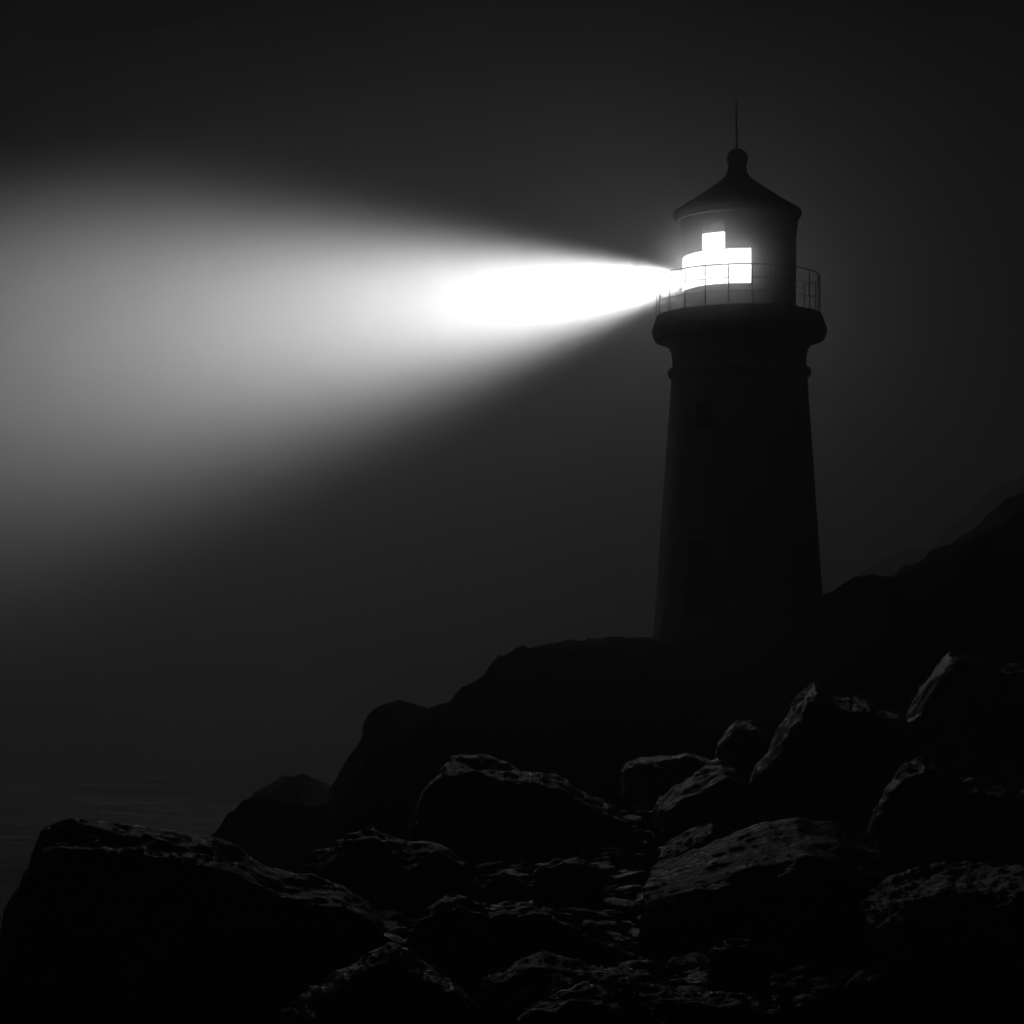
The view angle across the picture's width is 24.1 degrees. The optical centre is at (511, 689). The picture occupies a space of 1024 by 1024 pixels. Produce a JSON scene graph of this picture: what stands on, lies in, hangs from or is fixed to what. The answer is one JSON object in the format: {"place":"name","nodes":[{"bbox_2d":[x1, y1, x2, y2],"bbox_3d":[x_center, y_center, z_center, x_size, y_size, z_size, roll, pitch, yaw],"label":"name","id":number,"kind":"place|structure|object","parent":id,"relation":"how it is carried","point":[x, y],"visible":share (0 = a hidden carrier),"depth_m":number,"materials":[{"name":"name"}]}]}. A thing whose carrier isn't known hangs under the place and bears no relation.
{"place":"outdoors","nodes":[
{"label":"outdoors","id":0,"kind":"place"},
{"bbox_2d":[0,706,434,937],"bbox_3d":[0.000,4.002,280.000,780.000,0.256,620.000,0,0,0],"label":"sea","id":1,"kind":"structure","parent":0,"point":[199,770],"depth_m":135.50,"materials":[{"name":"liquid"}]},
{"bbox_2d":[251,773,329,806],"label":"rock","id":2,"kind":"object","parent":1,"relation":"in","point":[305,790],"visible":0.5,"depth_m":73.16,"materials":[{"name":"black stone"}]},
{"bbox_2d":[328,699,447,804],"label":"rock","id":3,"kind":"object","parent":1,"relation":"in","point":[383,725],"visible":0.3,"depth_m":65.52,"materials":[{"name":"black stone"}]},
{"bbox_2d":[0,491,1023,1023],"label":"ground","id":4,"kind":"structure","parent":0,"point":[572,693],"depth_m":56.23,"materials":[{"name":"black stone"}]},
{"bbox_2d":[0,817,384,1007],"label":"rock","id":5,"kind":"object","parent":4,"relation":"on","point":[115,912],"visible":0.77,"depth_m":21.74,"materials":[{"name":"black stone"}]},
{"bbox_2d":[131,926,348,1023],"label":"rock","id":6,"kind":"object","parent":4,"relation":"on","point":[218,976],"visible":0.89,"depth_m":19.66,"materials":[{"name":"black stone"}]},
{"bbox_2d":[210,797,338,873],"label":"rock","id":7,"kind":"object","parent":4,"relation":"on","point":[277,834],"visible":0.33,"depth_m":49.01,"materials":[{"name":"black stone"}]},
{"bbox_2d":[281,942,476,1023],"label":"rock","id":8,"kind":"object","parent":4,"relation":"on","point":[391,983],"visible":1,"depth_m":18.46,"materials":[{"name":"black stone"}]},
{"bbox_2d":[301,828,483,921],"bbox_3d":[-1.335,2.424,27.018,2.368,1.734,2.021,0,0,0],"label":"rock","id":9,"kind":"object","parent":4,"relation":"on","point":[376,870],"visible":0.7,"depth_m":26.52,"materials":[{"name":"black stone"}]},
{"bbox_2d":[479,872,526,903],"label":"rock","id":10,"kind":"object","parent":4,"relation":"on","point":[500,887],"visible":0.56,"depth_m":25.40,"materials":[{"name":"black stone"}]},
{"bbox_2d":[406,894,638,1010],"bbox_3d":[0.092,2.689,21.506,2.314,1.674,1.634,0,0,0],"label":"rock","id":11,"kind":"object","parent":4,"relation":"on","point":[458,939],"visible":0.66,"depth_m":21.36,"materials":[{"name":"black stone"}]},
{"bbox_2d":[408,754,650,866],"bbox_3d":[0.215,1.996,32.489,3.437,2.236,3.178,0,0,0],"label":"rock","id":12,"kind":"object","parent":4,"relation":"on","point":[474,810],"visible":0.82,"depth_m":32.03,"materials":[{"name":"black stone"}]},
{"bbox_2d":[503,648,588,665],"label":"rock","id":13,"kind":"object","parent":4,"relation":"on","point":[552,656],"visible":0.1,"depth_m":63.65,"materials":[{"name":"black stone"}]},
{"bbox_2d":[531,857,603,907],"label":"rock","id":14,"kind":"object","parent":4,"relation":"on","point":[557,883],"visible":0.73,"depth_m":26.28,"materials":[{"name":"black stone"}]},
{"bbox_2d":[476,951,675,1023],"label":"rock","id":15,"kind":"object","parent":4,"relation":"on","point":[510,993],"visible":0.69,"depth_m":18.77,"materials":[{"name":"black stone"}]},
{"bbox_2d":[242,810,1023,1023],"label":"gravel","id":16,"kind":"structure","parent":4,"relation":"on","point":[786,964],"depth_m":22.74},
{"bbox_2d":[515,971,795,1023],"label":"rock","id":17,"kind":"object","parent":4,"relation":"on","point":[617,997],"visible":1,"depth_m":17.09,"materials":[{"name":"black stone"}]},
{"bbox_2d":[620,753,710,810],"bbox_3d":[2.728,1.858,40.004,1.960,1.616,2.404,0,0,0],"label":"rock","id":18,"kind":"object","parent":4,"relation":"on","point":[646,783],"visible":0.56,"depth_m":39.43,"materials":[{"name":"black stone"}]},
{"bbox_2d":[658,823,723,861],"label":"rock","id":19,"kind":"object","parent":4,"relation":"on","point":[697,837],"visible":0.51,"depth_m":28.97,"materials":[{"name":"black stone"}]},
{"bbox_2d":[652,758,760,840],"bbox_3d":[2.775,1.964,33.985,1.673,1.977,2.168,0,0,0],"label":"rock","id":20,"kind":"object","parent":4,"relation":"on","point":[718,794],"visible":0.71,"depth_m":33.42,"materials":[{"name":"black stone"}]},
{"bbox_2d":[650,717,780,756],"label":"rock","id":21,"kind":"object","parent":4,"relation":"on","point":[703,745],"visible":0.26,"depth_m":46.75,"materials":[{"name":"black stone"}]},
{"bbox_2d":[651,101,826,643],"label":"lighthouse","id":22,"kind":"object","parent":4,"relation":"on","point":[739,333],"visible":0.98,"depth_m":68.23,"materials":[{"name":"paint"}]},
{"bbox_2d":[683,256,686,290],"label":"window","id":23,"kind":"structure","parent":22,"relation":"in","point":[685,258],"depth_m":69.61,"materials":[{"name":"glass"}]},
{"bbox_2d":[687,251,701,288],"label":"window","id":24,"kind":"structure","parent":22,"relation":"in","point":[694,259],"depth_m":69.10,"materials":[{"name":"glass"}]},
{"bbox_2d":[682,538,710,619],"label":"door","id":25,"kind":"structure","parent":22,"relation":"in","point":[697,571],"depth_m":68.03,"materials":[{"name":"paint"}]},
{"bbox_2d":[692,398,713,431],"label":"window","id":26,"kind":"structure","parent":22,"relation":"in","point":[704,408],"depth_m":68.26,"materials":[{"name":"glass"}]},
{"bbox_2d":[703,232,724,284],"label":"window","id":27,"kind":"structure","parent":22,"relation":"in","point":[713,243],"depth_m":68.60,"materials":[{"name":"glass"}]},
{"bbox_2d":[725,248,750,282],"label":"window","id":28,"kind":"structure","parent":22,"relation":"in","point":[732,255],"depth_m":68.38,"materials":[{"name":"glass"}]},
{"bbox_2d":[706,938,771,1004],"bbox_3d":[1.919,2.831,20.188,0.586,1.477,0.603,0,0,0],"label":"rock","id":29,"kind":"object","parent":4,"relation":"on","point":[737,965],"visible":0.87,"depth_m":20.08,"materials":[{"name":"black stone"}]},
{"bbox_2d":[715,720,773,784],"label":"rock","id":30,"kind":"object","parent":4,"relation":"on","point":[743,747],"visible":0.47,"depth_m":41.77,"materials":[{"name":"black stone"}]},
{"bbox_2d":[639,817,900,965],"bbox_3d":[2.653,2.561,24.008,2.994,2.489,2.616,0,0,0],"label":"rock","id":31,"kind":"object","parent":4,"relation":"on","point":[797,886],"visible":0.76,"depth_m":23.35,"materials":[{"name":"black stone"}]},
{"bbox_2d":[749,681,935,829],"bbox_3d":[5.103,1.408,36.023,3.285,3.093,3.354,0,0,0],"label":"rock","id":32,"kind":"object","parent":4,"relation":"on","point":[831,758],"visible":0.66,"depth_m":35.48,"materials":[{"name":"black stone"}]},
{"bbox_2d":[788,960,1023,1023],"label":"rock","id":33,"kind":"object","parent":4,"relation":"on","point":[915,992],"visible":0.97,"depth_m":17.73,"materials":[{"name":"black stone"}]},
{"bbox_2d":[856,861,1023,975],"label":"rock","id":34,"kind":"object","parent":4,"relation":"on","point":[969,914],"visible":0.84,"depth_m":22.01,"materials":[{"name":"black stone"}]},
{"bbox_2d":[866,756,1023,872],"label":"rock","id":35,"kind":"object","parent":4,"relation":"on","point":[925,811],"visible":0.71,"depth_m":28.66,"materials":[{"name":"black stone"}]},
{"bbox_2d":[907,651,1023,789],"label":"rock","id":36,"kind":"object","parent":4,"relation":"on","point":[965,714],"visible":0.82,"depth_m":41.45,"materials":[{"name":"black stone"}]},
{"bbox_2d":[924,504,1023,663],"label":"rock","id":37,"kind":"object","parent":4,"relation":"on","point":[975,604],"visible":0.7,"depth_m":54.63,"materials":[{"name":"black stone"}]},
{"bbox_2d":[0,0,1023,705],"label":"sky","id":38,"kind":"structure","parent":0,"point":[333,372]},
{"bbox_2d":[828,639,946,711],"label":"rock","id":39,"kind":"object","parent":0,"point":[895,675],"visible":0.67,"depth_m":51.41,"materials":[{"name":"black stone"}]},
{"bbox_2d":[858,475,1023,576],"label":"hills","id":40,"kind":"structure","parent":0,"point":[895,563],"depth_m":98.42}
]}

